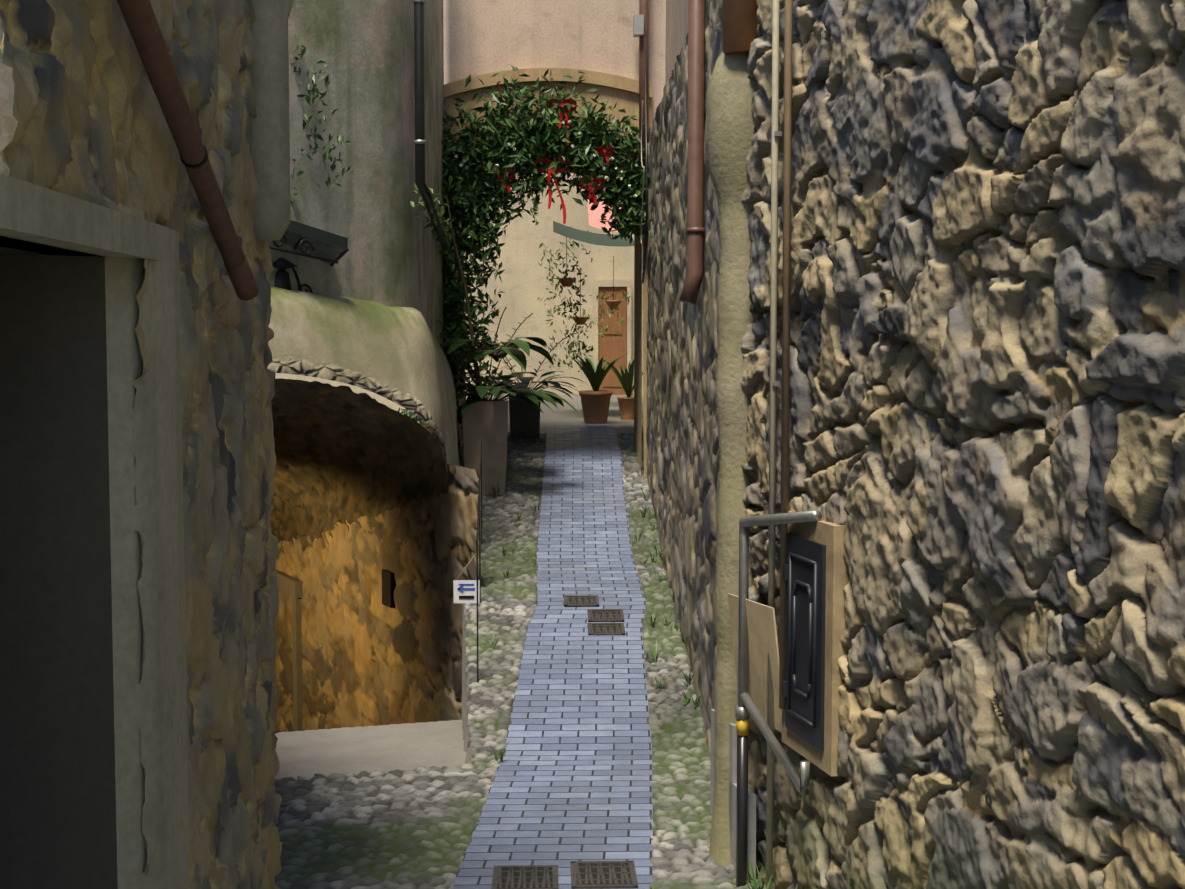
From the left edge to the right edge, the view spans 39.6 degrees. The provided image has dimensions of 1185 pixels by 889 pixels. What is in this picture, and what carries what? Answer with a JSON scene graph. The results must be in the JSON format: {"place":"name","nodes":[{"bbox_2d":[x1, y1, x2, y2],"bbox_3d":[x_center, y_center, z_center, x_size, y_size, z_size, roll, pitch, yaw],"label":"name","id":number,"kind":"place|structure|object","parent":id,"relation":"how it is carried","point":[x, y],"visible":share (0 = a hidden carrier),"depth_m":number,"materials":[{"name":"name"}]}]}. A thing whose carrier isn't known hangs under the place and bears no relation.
{"place":"outdoors","nodes":[
{"label":"outdoors","id":0,"kind":"place"},
{"bbox_2d":[274,395,765,888],"bbox_3d":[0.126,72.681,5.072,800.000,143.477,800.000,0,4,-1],"label":"ground","id":1,"kind":"structure","parent":0,"point":[395,806],"depth_m":9.60,"materials":[{"name":"stone"}]},
{"bbox_2d":[0,173,189,888],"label":"door surround","id":2,"kind":"object","parent":1,"relation":"on","point":[80,705],"visible":1,"depth_m":3.44,"materials":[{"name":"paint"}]},
{"bbox_2d":[123,0,282,888],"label":"wall","id":3,"kind":"structure","parent":1,"relation":"on","point":[232,604],"depth_m":4.68,"materials":[{"name":"stone"}]},
{"bbox_2d":[0,0,142,218],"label":"wall","id":4,"kind":"structure","parent":3,"relation":"attached to","point":[74,64],"depth_m":2.97,"materials":[{"name":"stone"}]},
{"bbox_2d":[117,0,258,300],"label":"diagonal pipe","id":5,"kind":"object","parent":3,"relation":"attached to","point":[140,18],"visible":1,"depth_m":3.77,"materials":[{"name":"metal"}]},
{"bbox_2d":[248,0,292,240],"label":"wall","id":6,"kind":"structure","parent":3,"relation":"attached to","point":[269,124],"depth_m":5.45,"materials":[{"name":"paint"}]},
{"bbox_2d":[274,464,480,732],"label":"stone wall","id":7,"kind":"structure","parent":1,"relation":"on","point":[369,659],"depth_m":15.33,"materials":[{"name":"brown stone"}]},
{"bbox_2d":[274,569,395,730],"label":"wall niche","id":8,"kind":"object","parent":7,"relation":"in","point":[291,586],"depth_m":17.72,"materials":[{"name":"brown stone"}]},
{"bbox_2d":[270,378,447,553],"bbox_3d":[-5.041,1.342,17.749,3.525,4.489,15.718,-2,4,-26],"label":"tunnel vault","id":9,"kind":"object","parent":7,"relation":"on","point":[345,453],"visible":0.12,"depth_m":14.21,"materials":[{"name":"brown stone"}]},
{"bbox_2d":[410,181,476,464],"bbox_3d":[-1.454,-0.887,15.267,0.644,2.838,4.040,0,4,-1],"label":"ivy on downpipe","id":10,"kind":"object","parent":1,"relation":"on","point":[435,222],"visible":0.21,"depth_m":15.06,"materials":[{"name":"green plant"}]},
{"bbox_2d":[453,440,481,681],"bbox_3d":[-0.876,0.808,12.805,0.170,1.419,4.140,0,4,-1],"label":"handrail with sign","id":11,"kind":"object","parent":1,"relation":"on","point":[467,591],"visible":0.96,"depth_m":10.75,"materials":[{"name":"metal"}]},
{"bbox_2d":[275,0,665,411],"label":"court walls","id":12,"kind":"structure","parent":1,"relation":"on","point":[524,284],"depth_m":29.84,"materials":[{"name":"beige paint"}]},
{"bbox_2d":[537,226,630,374],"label":"hanging plants","id":13,"kind":"object","parent":12,"relation":"hanging from","point":[564,281],"visible":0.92,"depth_m":23.50,"materials":[{"name":"green plant"}]},
{"bbox_2d":[553,199,633,246],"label":"court awnings","id":14,"kind":"object","parent":12,"relation":"attached to","point":[594,216],"visible":0.67,"depth_m":22.80,"materials":[{"name":"fabric"}]},
{"bbox_2d":[594,280,631,394],"bbox_3d":[0.365,-1.940,29.873,0.680,2.080,0.100,0,4,-1],"label":"door","id":15,"kind":"structure","parent":12,"relation":"in","point":[612,349],"depth_m":29.84,"materials":[{"name":"brown wood"}]},
{"bbox_2d":[436,197,579,494],"bbox_3d":[-1.074,-0.995,16.663,1.901,3.011,1.735,0,4,-1],"label":"potted plant","id":16,"kind":"object","parent":1,"relation":"on","point":[485,420],"visible":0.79,"depth_m":16.63,"materials":[{"name":"plant"}]},
{"bbox_2d":[469,332,585,438],"bbox_3d":[-0.783,-0.705,19.645,1.357,1.269,1.434,3,5,33],"label":"potted plant","id":17,"kind":"object","parent":1,"relation":"on","point":[524,420],"visible":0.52,"depth_m":19.52,"materials":[{"name":"plant"}]},
{"bbox_2d":[419,81,651,476],"bbox_3d":[-0.603,-1.193,17.335,2.450,5.400,0.001,0,4,-1],"label":"archway","id":18,"kind":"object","parent":1,"relation":"on","point":[628,101],"depth_m":17.18,"materials":[{"name":"beige paint"}]},
{"bbox_2d":[398,64,649,428],"bbox_3d":[-0.562,-2.015,17.104,3.049,3.814,0.757,0,4,-1],"label":"climbing vine","id":19,"kind":"object","parent":18,"relation":"attached to","point":[470,190],"visible":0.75,"depth_m":16.96,"materials":[{"name":"green plant"}]},
{"bbox_2d":[495,98,612,223],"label":"red arch ribbons","id":20,"kind":"object","parent":19,"relation":"attached to","point":[600,153],"visible":0.71,"depth_m":16.94},
{"bbox_2d":[443,68,651,97],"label":"arch","id":21,"kind":"structure","parent":18,"relation":"attached to","point":[590,77],"depth_m":17.10,"materials":[{"name":"beige paint"}]},
{"bbox_2d":[456,136,641,474],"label":"arch soffit","id":22,"kind":"structure","parent":1,"relation":"on","point":[637,345],"depth_m":18.07,"materials":[{"name":"beige paint"}]},
{"bbox_2d":[523,122,652,172],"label":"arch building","id":23,"kind":"structure","parent":22,"relation":"attached to","point":[526,162],"depth_m":18.80,"materials":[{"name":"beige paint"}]},
{"bbox_2d":[443,0,664,121],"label":"arch building","id":24,"kind":"structure","parent":23,"relation":"attached to","point":[481,37],"depth_m":17.23,"materials":[{"name":"beige paint"}]},
{"bbox_2d":[567,354,642,423],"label":"potted plants","id":25,"kind":"object","parent":1,"relation":"on","point":[595,401],"visible":0.96,"depth_m":21.52,"materials":[{"name":"orange ceramic"}]},
{"bbox_2d":[487,484,804,888],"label":"grass tufts","id":26,"kind":"object","parent":1,"relation":"on","point":[751,874],"visible":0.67,"depth_m":11.32,"materials":[{"name":"green plant"}]},
{"bbox_2d":[646,0,722,752],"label":"wall","id":27,"kind":"structure","parent":1,"relation":"on","point":[683,461],"depth_m":11.62,"materials":[{"name":"stone"}]},
{"bbox_2d":[639,0,704,304],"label":"brown downpipes","id":28,"kind":"object","parent":27,"relation":"attached to","point":[695,230],"visible":0.9,"depth_m":9.63,"materials":[{"name":"metal"}]},
{"bbox_2d":[633,15,647,282],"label":"cables","id":29,"kind":"object","parent":28,"relation":"attached to","point":[638,25],"visible":1,"depth_m":16.45,"materials":[{"name":"black plastic"}]},
{"bbox_2d":[665,0,687,83],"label":"building","id":30,"kind":"structure","parent":27,"relation":"on","point":[676,22],"depth_m":15.64,"materials":[{"name":"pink paint"}]},
{"bbox_2d":[706,0,756,865],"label":"wall edge","id":31,"kind":"object","parent":1,"relation":"on","point":[730,91],"visible":0.56,"depth_m":7.13,"materials":[{"name":"paint"}]},
{"bbox_2d":[710,510,821,886],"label":"gas pipes and board","id":32,"kind":"object","parent":1,"relation":"on","point":[754,633],"visible":0.94,"depth_m":6.88,"materials":[{"name":"wood"},{"name":"steel"},{"name":"black plastic"}]},
{"bbox_2d":[740,0,1184,888],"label":"wall","id":33,"kind":"structure","parent":1,"relation":"on","point":[988,350],"depth_m":4.98,"materials":[{"name":"stone"}]},
{"bbox_2d":[766,0,792,888],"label":"conduits","id":34,"kind":"object","parent":33,"relation":"attached to","point":[787,159],"visible":0.88,"depth_m":6.58,"materials":[{"name":"metal"}]},
{"bbox_2d":[782,511,849,775],"bbox_3d":[0.863,0.752,6.382,0.130,0.940,0.540,-1,4,-13],"label":"meter box","id":35,"kind":"object","parent":33,"relation":"attached to","point":[816,575],"visible":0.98,"depth_m":6.25,"materials":[{"name":"wood"},{"name":"cast iron"}]},
{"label":"tunnel","id":36,"kind":"object","parent":1,"relation":"on","visible":0},
{"bbox_2d":[0,0,444,351],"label":"upper wall","id":37,"kind":"structure","parent":36,"relation":"on","point":[392,256],"depth_m":12.74,"materials":[{"name":"paint"}]},
{"bbox_2d":[268,220,348,292],"bbox_3d":[-2.337,-1.309,11.973,0.421,0.921,1.292,3,5,40],"label":"canopy with lantern","id":38,"kind":"object","parent":37,"relation":"attached to","point":[331,249],"visible":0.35,"depth_m":12.02,"materials":[{"name":"metal"}]},
{"bbox_2d":[290,34,353,202],"bbox_3d":[-2.250,-2.397,12.072,1.002,1.252,0.204,0,4,-1],"label":"wall ivy","id":39,"kind":"object","parent":37,"relation":"attached to","point":[304,124],"depth_m":12.09,"materials":[{"name":"green plant"}]},
{"bbox_2d":[413,0,453,372],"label":"black downpipe","id":40,"kind":"object","parent":37,"relation":"attached to","point":[419,99],"visible":0.62,"depth_m":13.01,"materials":[{"name":"plastic"}]},
{"bbox_2d":[267,286,464,475],"bbox_3d":[-1.919,0.077,13.352,1.527,3.077,8.085,1,4,16],"label":"buttress face","id":41,"kind":"object","parent":36,"relation":"attached to","point":[396,355],"visible":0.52,"depth_m":12.44},
{"bbox_2d":[453,424,653,888],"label":"paved path","id":42,"kind":"structure","parent":0,"point":[573,779],"depth_m":10.27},
{"bbox_2d":[491,595,637,888],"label":"drain grates","id":43,"kind":"object","parent":42,"relation":"on","point":[603,874],"visible":1,"depth_m":7.12,"materials":[{"name":"metal"}]}
]}

